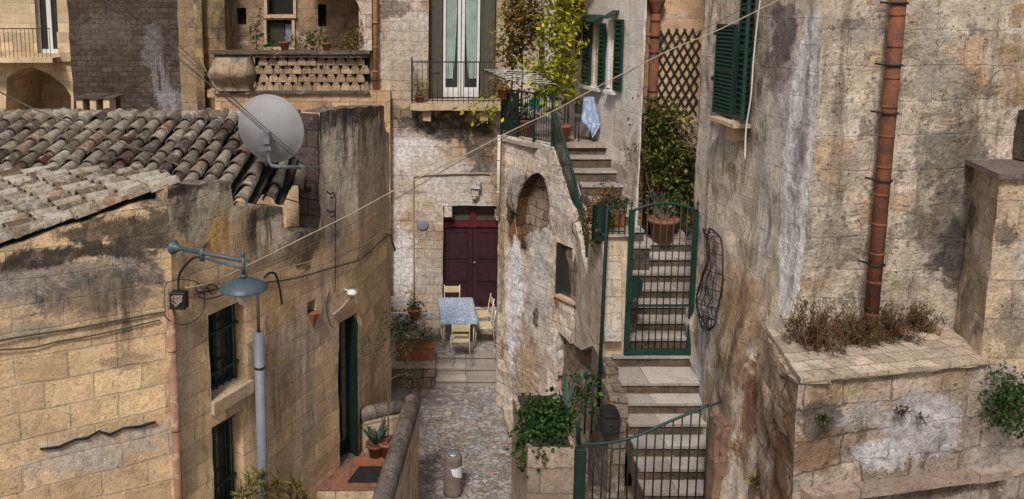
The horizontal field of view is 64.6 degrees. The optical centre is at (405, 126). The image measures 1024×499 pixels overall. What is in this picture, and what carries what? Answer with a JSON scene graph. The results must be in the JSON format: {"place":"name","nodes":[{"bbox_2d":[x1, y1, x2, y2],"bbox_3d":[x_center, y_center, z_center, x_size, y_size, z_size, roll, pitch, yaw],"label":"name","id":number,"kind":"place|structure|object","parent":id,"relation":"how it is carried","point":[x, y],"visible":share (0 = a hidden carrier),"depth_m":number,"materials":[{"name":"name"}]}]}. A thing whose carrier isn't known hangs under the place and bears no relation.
{"place":"outdoors","nodes":[
{"label":"outdoors","id":0,"kind":"place"},
{"bbox_2d":[390,308,496,354],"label":"paving","id":1,"kind":"structure","parent":0,"point":[484,340],"depth_m":19.21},
{"bbox_2d":[390,296,406,332],"bbox_3d":[-0.200,4.532,19.134,0.468,0.864,0.481,0,8,0],"label":"folding chair","id":2,"kind":"object","parent":1,"relation":"on","point":[399,301],"visible":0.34,"depth_m":19.30,"materials":[{"name":"white paint"}]},
{"bbox_2d":[402,292,428,319],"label":"potted plant","id":3,"kind":"object","parent":1,"relation":"on","point":[414,307],"visible":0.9,"depth_m":19.99,"materials":[{"name":"green plant"}]},
{"bbox_2d":[419,304,442,345],"bbox_3d":[0.600,4.597,18.606,0.506,0.874,0.462,-1,8,-6],"label":"chair","id":4,"kind":"object","parent":1,"relation":"on","point":[433,324],"visible":0.83,"depth_m":18.52,"materials":[{"name":"yellow wood"}]},
{"bbox_2d":[441,324,473,348],"bbox_3d":[1.220,4.628,18.866,0.760,0.735,1.320,0,8,0],"label":"patio table","id":5,"kind":"object","parent":1,"relation":"on","point":[444,330],"visible":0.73,"depth_m":18.27,"materials":[{"name":"yellow laminate"}]},
{"bbox_2d":[437,297,477,325],"bbox_3d":[1.220,4.357,18.826,0.888,0.208,1.477,0,8,0],"label":"tablecloth","id":6,"kind":"object","parent":5,"relation":"on","point":[457,310],"visible":1,"depth_m":18.64,"materials":[{"name":"fabric"}]},
{"bbox_2d":[470,293,494,334],"bbox_3d":[1.860,4.500,19.273,0.506,0.874,0.462,-1,8,-6],"label":"chair","id":7,"kind":"object","parent":1,"relation":"on","point":[483,313],"visible":0.58,"depth_m":19.22,"materials":[{"name":"yellow wood"}]},
{"bbox_2d":[474,304,496,346],"bbox_3d":[1.840,4.601,18.579,0.506,0.874,0.462,0,8,0],"label":"chair","id":8,"kind":"object","parent":1,"relation":"on","point":[484,325],"visible":0.91,"depth_m":18.47,"materials":[{"name":"yellow wood"}]},
{"bbox_2d":[391,387,631,498],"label":"alley paving","id":9,"kind":"structure","parent":0,"point":[468,423],"depth_m":15.40,"materials":[{"name":"stone"}]},
{"bbox_2d":[230,463,311,498],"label":"spiky shrub","id":10,"kind":"object","parent":9,"relation":"on","point":[277,486],"visible":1,"depth_m":10.42,"materials":[{"name":"green plant"}]},
{"bbox_2d":[315,451,384,498],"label":"doorstep","id":11,"kind":"object","parent":9,"relation":"on","point":[335,485],"visible":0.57,"depth_m":12.07,"materials":[{"name":"tile"}]},
{"bbox_2d":[347,466,381,482],"bbox_3d":[-0.610,5.347,12.311,0.540,0.017,0.420,0,8,0],"label":"doormat","id":12,"kind":"object","parent":11,"relation":"on","point":[366,474],"visible":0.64,"depth_m":12.27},
{"bbox_2d":[361,417,390,458],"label":"agave","id":13,"kind":"object","parent":11,"relation":"on","point":[373,440],"visible":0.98,"depth_m":12.77,"materials":[{"name":"plant"}]},
{"bbox_2d":[358,303,421,458],"bbox_3d":[-0.283,4.026,12.667,1.078,2.536,0.550,2,8,12],"label":"sapling","id":14,"kind":"object","parent":11,"relation":"on","point":[384,442],"visible":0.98,"depth_m":12.63,"materials":[{"name":"plant"}]},
{"bbox_2d":[390,348,434,388],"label":"wall","id":15,"kind":"structure","parent":9,"relation":"on","point":[425,377],"depth_m":17.48,"materials":[{"name":"stone"}]},
{"bbox_2d":[390,306,441,360],"bbox_3d":[0.088,4.531,17.726,1.513,1.205,0.908,0,8,0],"label":"trough planter","id":16,"kind":"object","parent":15,"relation":"on","point":[424,350],"visible":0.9,"depth_m":17.61,"materials":[{"name":"ceramic"}]},
{"bbox_2d":[444,448,461,498],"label":"bollard","id":17,"kind":"object","parent":9,"relation":"on","point":[452,483],"visible":0.99,"depth_m":13.54,"materials":[{"name":"metal"}]},
{"bbox_2d":[434,347,495,386],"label":"staircase","id":18,"kind":"structure","parent":9,"relation":"on","point":[477,370],"depth_m":17.79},
{"bbox_2d":[449,324,470,360],"bbox_3d":[1.220,4.711,17.827,0.462,0.874,0.506,0,8,0],"label":"chair","id":19,"kind":"object","parent":18,"relation":"on","point":[460,337],"visible":1,"depth_m":17.65,"materials":[{"name":"yellow wood"}]},
{"bbox_2d":[511,395,574,498],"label":"block planter","id":20,"kind":"object","parent":9,"relation":"on","point":[552,479],"visible":0.52,"depth_m":10.71,"materials":[{"name":"stone"}]},
{"bbox_2d":[503,364,603,477],"bbox_3d":[2.106,4.051,11.214,1.318,1.111,1.679,3,9,19],"label":"ivy","id":21,"kind":"object","parent":20,"relation":"on","point":[554,416],"visible":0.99,"depth_m":11.15,"materials":[{"name":"green plant"}]},
{"bbox_2d":[482,69,557,83],"bbox_3d":[2.154,-0.941,15.072,1.385,0.268,0.321,0,8,0],"label":"drying rack","id":22,"kind":"object","parent":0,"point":[522,75],"visible":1,"depth_m":15.05,"materials":[{"name":"metal"}]},
{"bbox_2d":[584,370,601,433],"bbox_3d":[2.659,3.913,11.384,0.249,0.969,0.053,0,8,0],"label":"railing","id":23,"kind":"object","parent":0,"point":[593,378],"visible":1,"depth_m":11.36,"materials":[{"name":"metal"}]},
{"bbox_2d":[1012,110,1023,159],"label":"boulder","id":24,"kind":"object","parent":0,"point":[1018,148],"visible":1,"depth_m":8.62,"materials":[{"name":"stone"}]},
{"label":"ground","id":25,"kind":"structure","parent":0,"visible":0},
{"bbox_2d":[0,0,73,109],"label":"pale house","id":26,"kind":"structure","parent":25,"relation":"on","point":[35,63],"depth_m":24.98,"materials":[{"name":"beige stone"}]},
{"bbox_2d":[37,0,57,52],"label":"window","id":27,"kind":"structure","parent":26,"relation":"in","point":[47,9],"depth_m":25.02,"materials":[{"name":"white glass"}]},
{"bbox_2d":[67,0,181,111],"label":"stone tower","id":28,"kind":"structure","parent":25,"relation":"on","point":[113,50],"depth_m":22.92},
{"bbox_2d":[0,105,390,498],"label":"stone house","id":29,"kind":"structure","parent":25,"relation":"on","point":[93,224],"depth_m":10.01,"materials":[{"name":"stone"}]},
{"bbox_2d":[0,319,159,350],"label":"cable","id":30,"kind":"object","parent":29,"relation":"attached to","point":[79,337],"visible":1,"depth_m":8.76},
{"bbox_2d":[0,311,164,340],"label":"cable","id":31,"kind":"object","parent":29,"relation":"attached to","point":[81,326],"visible":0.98,"depth_m":8.75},
{"bbox_2d":[40,421,155,449],"bbox_3d":[-3.451,3.467,9.024,1.223,0.101,0.055,-4,9,-27],"label":"wall crack","id":32,"kind":"object","parent":29,"relation":"attached to","point":[94,433],"visible":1,"depth_m":8.99,"materials":[{"name":"black stone"}]},
{"bbox_2d":[73,93,124,110],"bbox_3d":[-5.120,-0.083,13.473,0.665,0.914,0.558,0,8,0],"label":"chimney","id":33,"kind":"object","parent":29,"relation":"on","point":[96,101],"visible":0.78,"depth_m":13.25,"materials":[{"name":"stone"}]},
{"bbox_2d":[166,308,182,498],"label":"drainpipe","id":34,"kind":"object","parent":29,"relation":"attached to","point":[174,399],"visible":0.95,"depth_m":9.29,"materials":[{"name":"ceramic"}]},
{"bbox_2d":[169,289,188,309],"bbox_3d":[-2.579,1.970,9.093,0.185,0.200,0.154,1,8,6],"label":"junction box","id":35,"kind":"object","parent":29,"relation":"attached to","point":[178,299],"visible":1,"depth_m":9.05,"materials":[{"name":"black plastic"}]},
{"bbox_2d":[162,279,204,324],"bbox_3d":[-2.600,2.029,9.317,0.079,0.588,0.658,5,10,30],"label":"cable","id":36,"kind":"object","parent":29,"relation":"attached to","point":[165,305],"visible":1,"depth_m":9.29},
{"bbox_2d":[0,91,390,234],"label":"cable","id":37,"kind":"object","parent":29,"relation":"attached to","point":[118,140],"visible":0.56,"depth_m":9.76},
{"bbox_2d":[167,240,268,305],"bbox_3d":[-2.035,1.617,8.835,1.316,0.652,0.518,7,11,40],"label":"wall lamp","id":38,"kind":"object","parent":29,"relation":"attached to","point":[243,288],"visible":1,"depth_m":8.55,"materials":[{"name":"blue metal"}]},
{"bbox_2d":[131,0,305,162],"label":"cable","id":39,"kind":"object","parent":29,"relation":"attached to","point":[190,56],"visible":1,"depth_m":10.18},
{"bbox_2d":[119,0,319,175],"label":"cable","id":40,"kind":"object","parent":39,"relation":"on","point":[221,88],"visible":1,"depth_m":9.84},
{"bbox_2d":[105,0,316,173],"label":"cable","id":41,"kind":"object","parent":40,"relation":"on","point":[214,88],"visible":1,"depth_m":9.84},
{"bbox_2d":[110,0,317,174],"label":"cable","id":42,"kind":"object","parent":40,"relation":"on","point":[209,83],"visible":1,"depth_m":9.84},
{"bbox_2d":[212,414,236,498],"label":"window","id":43,"kind":"structure","parent":29,"relation":"in","point":[220,432],"depth_m":10.52,"materials":[{"name":"green glass"}]},
{"bbox_2d":[208,304,253,415],"bbox_3d":[-2.330,2.880,10.173,0.390,1.280,0.725,5,10,30],"label":"window","id":44,"kind":"structure","parent":29,"relation":"in","point":[220,332],"depth_m":10.29,"materials":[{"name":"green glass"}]},
{"bbox_2d":[253,294,267,498],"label":"drainpipe","id":45,"kind":"object","parent":29,"relation":"attached to","point":[260,394],"visible":0.83,"depth_m":10.45,"materials":[{"name":"metal"}]},
{"bbox_2d":[238,94,320,168],"bbox_3d":[-1.487,0.111,10.715,1.311,1.164,0.775,-7,11,-39],"label":"satellite dish","id":46,"kind":"object","parent":29,"relation":"attached to","point":[279,117],"visible":0.86,"depth_m":10.33,"materials":[{"name":"metal"}]},
{"bbox_2d":[194,235,388,294],"bbox_3d":[-1.258,1.946,11.698,0.304,0.592,5.058,4,9,26],"label":"cable","id":47,"kind":"object","parent":29,"relation":"attached to","point":[311,273],"visible":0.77,"depth_m":11.58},
{"bbox_2d":[198,228,389,290],"bbox_3d":[-1.244,1.866,11.685,0.276,0.495,4.987,4,9,26],"label":"cable","id":48,"kind":"object","parent":29,"relation":"attached to","point":[312,260],"visible":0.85,"depth_m":11.47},
{"bbox_2d":[308,309,320,327],"bbox_3d":[-1.286,2.806,11.558,0.130,0.260,0.220,5,10,30],"label":"wall planter","id":49,"kind":"object","parent":29,"relation":"attached to","point":[314,315],"depth_m":11.52,"materials":[{"name":"ceramic"}]},
{"bbox_2d":[338,316,357,457],"bbox_3d":[-0.957,4.122,12.601,0.296,2.365,0.503,5,10,30],"label":"door","id":50,"kind":"structure","parent":29,"relation":"in","point":[347,355],"depth_m":12.71,"materials":[{"name":"green paint"}]},
{"bbox_2d":[177,0,390,311],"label":"loggia house","id":51,"kind":"structure","parent":25,"relation":"on","point":[302,79],"depth_m":20.06,"materials":[{"name":"stone"}]},
{"bbox_2d":[239,8,271,49],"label":"loggia plant","id":52,"kind":"object","parent":51,"relation":"on","point":[261,34],"visible":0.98,"depth_m":19.61,"materials":[{"name":"green plant"}]},
{"bbox_2d":[263,20,294,49],"bbox_3d":[-3.329,-2.462,21.298,0.821,0.851,0.380,0,8,0],"label":"window","id":53,"kind":"structure","parent":51,"relation":"in","point":[278,28],"depth_m":21.32,"materials":[{"name":"stone"}]},
{"bbox_2d":[264,0,296,17],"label":"window","id":54,"kind":"structure","parent":51,"relation":"in","point":[275,6],"depth_m":21.33,"materials":[{"name":"stone"}]},
{"bbox_2d":[277,33,306,49],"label":"potted plant","id":55,"kind":"object","parent":51,"relation":"on","point":[284,44],"visible":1,"depth_m":19.47,"materials":[{"name":"green plant"}]},
{"bbox_2d":[299,24,333,49],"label":"loggia plant","id":56,"kind":"object","parent":51,"relation":"on","point":[312,36],"visible":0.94,"depth_m":19.62,"materials":[{"name":"green plant"}]},
{"bbox_2d":[319,4,325,25],"bbox_3d":[-2.194,-2.982,21.394,0.316,0.685,0.040,0,8,0],"label":"window","id":57,"kind":"structure","parent":51,"relation":"in","point":[322,7],"depth_m":21.37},
{"bbox_2d":[340,21,363,56],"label":"loggia plant","id":58,"kind":"object","parent":51,"relation":"on","point":[355,37],"visible":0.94,"depth_m":19.60,"materials":[{"name":"green plant"}]},
{"bbox_2d":[369,0,380,89],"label":"drainpipe","id":59,"kind":"object","parent":51,"relation":"attached to","point":[375,47],"visible":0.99,"depth_m":19.54,"materials":[{"name":"brown metal"}]},
{"bbox_2d":[360,393,420,498],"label":"terrace parapet","id":60,"kind":"structure","parent":25,"relation":"on","point":[398,477],"depth_m":12.57,"materials":[{"name":"stone"}]},
{"bbox_2d":[359,0,540,310],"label":"plastered house","id":61,"kind":"structure","parent":25,"relation":"on","point":[444,48],"depth_m":20.10,"materials":[{"name":"beige stone"}]},
{"bbox_2d":[408,78,429,102],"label":"potted plant","id":62,"kind":"object","parent":61,"relation":"on","point":[418,96],"visible":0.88,"depth_m":19.58,"materials":[{"name":"green plant"}]},
{"bbox_2d":[413,172,496,301],"bbox_3d":[1.257,3.074,20.428,2.148,3.889,0.044,0,8,0],"label":"conduit","id":63,"kind":"object","parent":61,"relation":"attached to","point":[413,216],"visible":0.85,"depth_m":20.21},
{"bbox_2d":[428,0,495,97],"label":"window","id":64,"kind":"structure","parent":61,"relation":"in","point":[459,30],"depth_m":20.00,"materials":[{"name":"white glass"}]},
{"bbox_2d":[442,205,497,306],"bbox_3d":[1.743,3.343,20.770,1.565,2.787,0.140,0,8,0],"label":"door","id":65,"kind":"structure","parent":61,"relation":"in","point":[470,236],"depth_m":20.73,"materials":[{"name":"red wood"}]},
{"bbox_2d":[501,402,512,441],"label":"kerb slab","id":66,"kind":"structure","parent":25,"relation":"on","point":[507,410],"depth_m":16.06,"materials":[{"name":"stone"}]},
{"bbox_2d":[537,0,555,116],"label":"white back house","id":67,"kind":"structure","parent":25,"relation":"on","point":[546,48],"depth_m":20.25,"materials":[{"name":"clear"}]},
{"bbox_2d":[495,113,638,485],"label":"terrace house","id":68,"kind":"structure","parent":25,"relation":"on","point":[549,278],"depth_m":15.23,"materials":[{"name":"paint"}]},
{"bbox_2d":[496,135,500,216],"bbox_3d":[1.860,0.980,15.969,0.074,1.650,0.074,0,8,0],"label":"drainpipe","id":69,"kind":"object","parent":68,"relation":"attached to","point":[498,178],"visible":1,"depth_m":15.94,"materials":[{"name":"beige plastic"}]},
{"bbox_2d":[486,0,554,132],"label":"grape vine","id":70,"kind":"object","parent":68,"relation":"on","point":[522,14],"visible":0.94,"depth_m":16.08,"materials":[{"name":"green plant"}]},
{"bbox_2d":[506,93,542,136],"bbox_3d":[2.357,-0.258,15.879,0.787,0.926,0.635,-5,9,-29],"label":"potted plant","id":71,"kind":"object","parent":68,"relation":"on","point":[526,125],"visible":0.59,"depth_m":15.79,"materials":[{"name":"green plant"}]},
{"bbox_2d":[500,89,554,146],"bbox_3d":[2.321,-0.202,15.379,0.040,0.960,1.553,-5,10,-31],"label":"railing","id":72,"kind":"object","parent":68,"relation":"on","point":[507,124],"visible":0.91,"depth_m":15.56,"materials":[{"name":"metal"}]},
{"bbox_2d":[482,67,514,104],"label":"potted plant","id":73,"kind":"object","parent":72,"relation":"hanging from","point":[502,92],"visible":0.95,"depth_m":15.72,"materials":[{"name":"green plant"}]},
{"bbox_2d":[554,115,572,142],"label":"potted plant","id":74,"kind":"object","parent":68,"relation":"on","point":[566,128],"visible":0.75,"depth_m":15.21,"materials":[{"name":"orange plant"}]},
{"bbox_2d":[553,242,575,304],"bbox_3d":[3.000,2.674,14.668,0.243,1.038,0.560,-5,10,-31],"label":"window","id":75,"kind":"structure","parent":68,"relation":"in","point":[562,279],"depth_m":14.78,"materials":[{"name":"grey glass"}]},
{"bbox_2d":[550,94,588,257],"bbox_3d":[2.986,0.967,14.319,0.266,3.018,1.620,-2,9,-16],"label":"railing","id":76,"kind":"object","parent":68,"relation":"on","point":[574,193],"visible":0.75,"depth_m":14.48,"materials":[{"name":"metal"}]},
{"bbox_2d":[574,193,621,253],"bbox_3d":[2.999,1.508,12.323,0.711,0.990,0.748,-5,10,-31],"label":"hanging plant","id":77,"kind":"object","parent":68,"relation":"hanging from","point":[588,222],"visible":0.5,"depth_m":12.33,"materials":[{"name":"green plant"}]},
{"bbox_2d":[629,232,691,347],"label":"staircase","id":78,"kind":"structure","parent":68,"relation":"on","point":[666,296],"depth_m":13.28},
{"bbox_2d":[557,140,650,269],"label":"staircase","id":79,"kind":"structure","parent":78,"relation":"on","point":[591,166],"depth_m":14.71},
{"bbox_2d":[574,98,594,141],"bbox_3d":[3.476,-0.136,15.477,0.340,0.800,0.370,0,8,0],"label":"chair","id":80,"kind":"object","parent":79,"relation":"on","point":[577,111],"visible":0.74,"depth_m":15.60,"materials":[{"name":"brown wood"}]},
{"bbox_2d":[581,97,599,137],"bbox_3d":[3.530,-0.183,15.249,0.364,0.780,0.108,0,8,0],"label":"blue cloth","id":81,"kind":"object","parent":80,"relation":"hanging from","point":[590,118],"visible":0.99,"depth_m":15.24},
{"bbox_2d":[618,87,697,243],"bbox_3d":[4.609,0.630,14.207,1.748,2.751,1.142,0,8,0],"label":"climbing shrub","id":82,"kind":"object","parent":78,"relation":"on","point":[672,157],"visible":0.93,"depth_m":14.06,"materials":[{"name":"green plant"}]},
{"bbox_2d":[588,216,628,497],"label":"gate pillar","id":83,"kind":"structure","parent":25,"relation":"on","point":[614,394],"depth_m":12.07,"materials":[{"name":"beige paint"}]},
{"bbox_2d":[597,206,611,406],"bbox_3d":[2.954,2.673,11.930,0.095,2.963,0.514,3,9,22],"label":"pole","id":84,"kind":"object","parent":83,"relation":"attached to","point":[603,294],"visible":1,"depth_m":11.90,"materials":[{"name":"metal"}]},
{"bbox_2d":[582,180,633,226],"bbox_3d":[3.188,1.180,12.430,0.865,0.726,0.705,0,8,0],"label":"trough planter","id":85,"kind":"object","parent":83,"relation":"on","point":[607,193],"visible":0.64,"depth_m":12.38,"materials":[{"name":"ceramic"}]},
{"bbox_2d":[591,196,626,240],"bbox_3d":[3.060,1.368,12.034,0.514,0.719,0.139,0,8,0],"label":"railing","id":86,"kind":"object","parent":83,"relation":"on","point":[598,213],"visible":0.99,"depth_m":12.07,"materials":[{"name":"metal"}]},
{"bbox_2d":[599,404,619,434],"bbox_3d":[2.894,4.144,11.312,0.249,0.400,0.170,0,8,0],"label":"mailbox","id":87,"kind":"object","parent":83,"relation":"attached to","point":[609,424],"visible":1,"depth_m":11.26,"materials":[{"name":"black metal"}]},
{"bbox_2d":[623,192,698,355],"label":"arched gate","id":88,"kind":"structure","parent":83,"relation":"attached to","point":[634,286],"depth_m":12.11,"materials":[{"name":"metal"}]},
{"bbox_2d":[585,486,633,498],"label":"landing block","id":89,"kind":"structure","parent":25,"relation":"on","point":[596,492],"depth_m":11.71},
{"bbox_2d":[573,401,721,498],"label":"curved gate","id":90,"kind":"structure","parent":89,"relation":"on","point":[579,471],"depth_m":9.98,"materials":[{"name":"metal"}]},
{"bbox_2d":[611,354,706,498],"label":"staircase","id":91,"kind":"structure","parent":89,"relation":"on","point":[658,389],"depth_m":11.39,"materials":[{"name":"stone"}]},
{"bbox_2d":[704,413,731,498],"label":"stone post","id":92,"kind":"object","parent":89,"relation":"on","point":[720,426],"visible":0.82,"depth_m":10.20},
{"bbox_2d":[555,0,704,231],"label":"white stair house","id":93,"kind":"structure","parent":25,"relation":"on","point":[616,32],"depth_m":14.44,"materials":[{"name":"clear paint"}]},
{"bbox_2d":[452,0,590,125],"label":"climbing vine","id":94,"kind":"object","parent":93,"relation":"attached to","point":[563,14],"visible":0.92,"depth_m":15.42,"materials":[{"name":"green plant"}]},
{"bbox_2d":[573,0,586,59],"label":"drainpipe","id":95,"kind":"object","parent":93,"relation":"attached to","point":[578,35],"visible":0.48,"depth_m":15.87,"materials":[{"name":"ceramic"}]},
{"bbox_2d":[577,14,606,91],"bbox_3d":[3.626,-1.444,15.517,0.322,1.457,1.136,-1,8,-10],"label":"window","id":96,"kind":"structure","parent":93,"relation":"in","point":[586,54],"depth_m":15.56,"materials":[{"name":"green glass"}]},
{"bbox_2d":[601,10,623,94],"bbox_3d":[3.796,-1.347,14.547,0.321,1.529,0.651,-1,8,-10],"label":"window","id":97,"kind":"structure","parent":93,"relation":"in","point":[619,23],"depth_m":14.48,"materials":[{"name":"white glass"}]},
{"bbox_2d":[642,0,665,234],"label":"drainpipe","id":98,"kind":"object","parent":93,"relation":"attached to","point":[656,6],"visible":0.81,"depth_m":14.21,"materials":[{"name":"ceramic"}]},
{"bbox_2d":[657,29,700,114],"bbox_3d":[4.906,-0.982,14.364,0.771,1.547,0.029,0,8,0],"label":"trellis","id":99,"kind":"object","parent":93,"relation":"attached to","point":[682,72],"visible":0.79,"depth_m":14.35,"materials":[{"name":"green paint"}]},
{"bbox_2d":[685,0,1023,498],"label":"corner house","id":100,"kind":"structure","parent":25,"relation":"on","point":[813,126],"depth_m":8.94,"materials":[{"name":"stone"}]},
{"bbox_2d":[184,0,777,287],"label":"cable","id":101,"kind":"object","parent":100,"relation":"attached to","point":[483,145],"visible":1,"depth_m":9.19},
{"bbox_2d":[256,6,746,266],"bbox_3d":[1.160,0.133,9.866,6.046,3.212,0.028,0,8,-3],"label":"cable","id":102,"kind":"object","parent":100,"relation":"attached to","point":[505,137],"visible":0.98,"depth_m":9.87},
{"bbox_2d":[695,227,723,331],"bbox_3d":[4.203,2.110,11.250,0.275,1.337,1.077,0,8,0],"label":"wire basket","id":103,"kind":"object","parent":100,"relation":"attached to","point":[700,285],"visible":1,"depth_m":11.07,"materials":[{"name":"metal"}]},
{"bbox_2d":[709,0,754,140],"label":"window","id":104,"kind":"structure","parent":100,"relation":"in","point":[726,52],"depth_m":10.61,"materials":[{"name":"green wood"}]},
{"bbox_2d":[744,0,760,159],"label":"cable","id":105,"kind":"object","parent":100,"relation":"attached to","point":[751,79],"visible":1,"depth_m":9.97,"materials":[{"name":"white paint"}]},
{"bbox_2d":[858,0,908,335],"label":"drainpipe","id":106,"kind":"object","parent":100,"relation":"attached to","point":[883,180],"visible":0.97,"depth_m":8.51,"materials":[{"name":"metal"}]},
{"bbox_2d":[748,327,1023,498],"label":"raised bed","id":107,"kind":"object","parent":25,"relation":"on","point":[866,444],"visible":0.88,"depth_m":8.22,"materials":[{"name":"stone"}]},
{"bbox_2d":[744,467,759,492],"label":"weed","id":108,"kind":"object","parent":107,"relation":"on","point":[753,480],"visible":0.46,"depth_m":9.16,"materials":[{"name":"green plant"}]},
{"bbox_2d":[777,289,857,356],"bbox_3d":[4.388,2.080,8.550,0.719,0.713,0.810,0,8,0],"label":"dry shrub","id":109,"kind":"object","parent":107,"relation":"on","point":[813,334],"visible":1,"depth_m":8.44,"materials":[{"name":"brown plant"}]},
{"bbox_2d":[825,299,887,350],"bbox_3d":[4.876,2.135,8.657,0.565,0.477,0.583,-8,11,-43],"label":"dry shrub","id":110,"kind":"object","parent":107,"relation":"on","point":[859,330],"visible":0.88,"depth_m":8.58,"materials":[{"name":"brown plant"}]},
{"bbox_2d":[851,298,933,346],"bbox_3d":[5.337,2.134,8.797,0.754,0.471,0.812,0,8,0],"label":"dry shrub","id":111,"kind":"object","parent":107,"relation":"on","point":[891,328],"visible":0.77,"depth_m":8.68,"materials":[{"name":"brown plant"}]},
{"bbox_2d":[902,301,948,334],"bbox_3d":[5.715,2.128,9.025,0.541,0.438,0.607,0,8,0],"label":"dry shrub","id":112,"kind":"object","parent":107,"relation":"on","point":[916,318],"visible":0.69,"depth_m":8.90,"materials":[{"name":"brown plant"}]},
{"bbox_2d":[954,159,1023,426],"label":"capped pillar","id":113,"kind":"structure","parent":107,"relation":"on","point":[989,322],"depth_m":8.26,"materials":[{"name":"stone"}]},
{"bbox_2d":[973,362,1023,444],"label":"bush","id":114,"kind":"object","parent":107,"relation":"attached to","point":[1013,392],"visible":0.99,"depth_m":8.10,"materials":[{"name":"green plant"}]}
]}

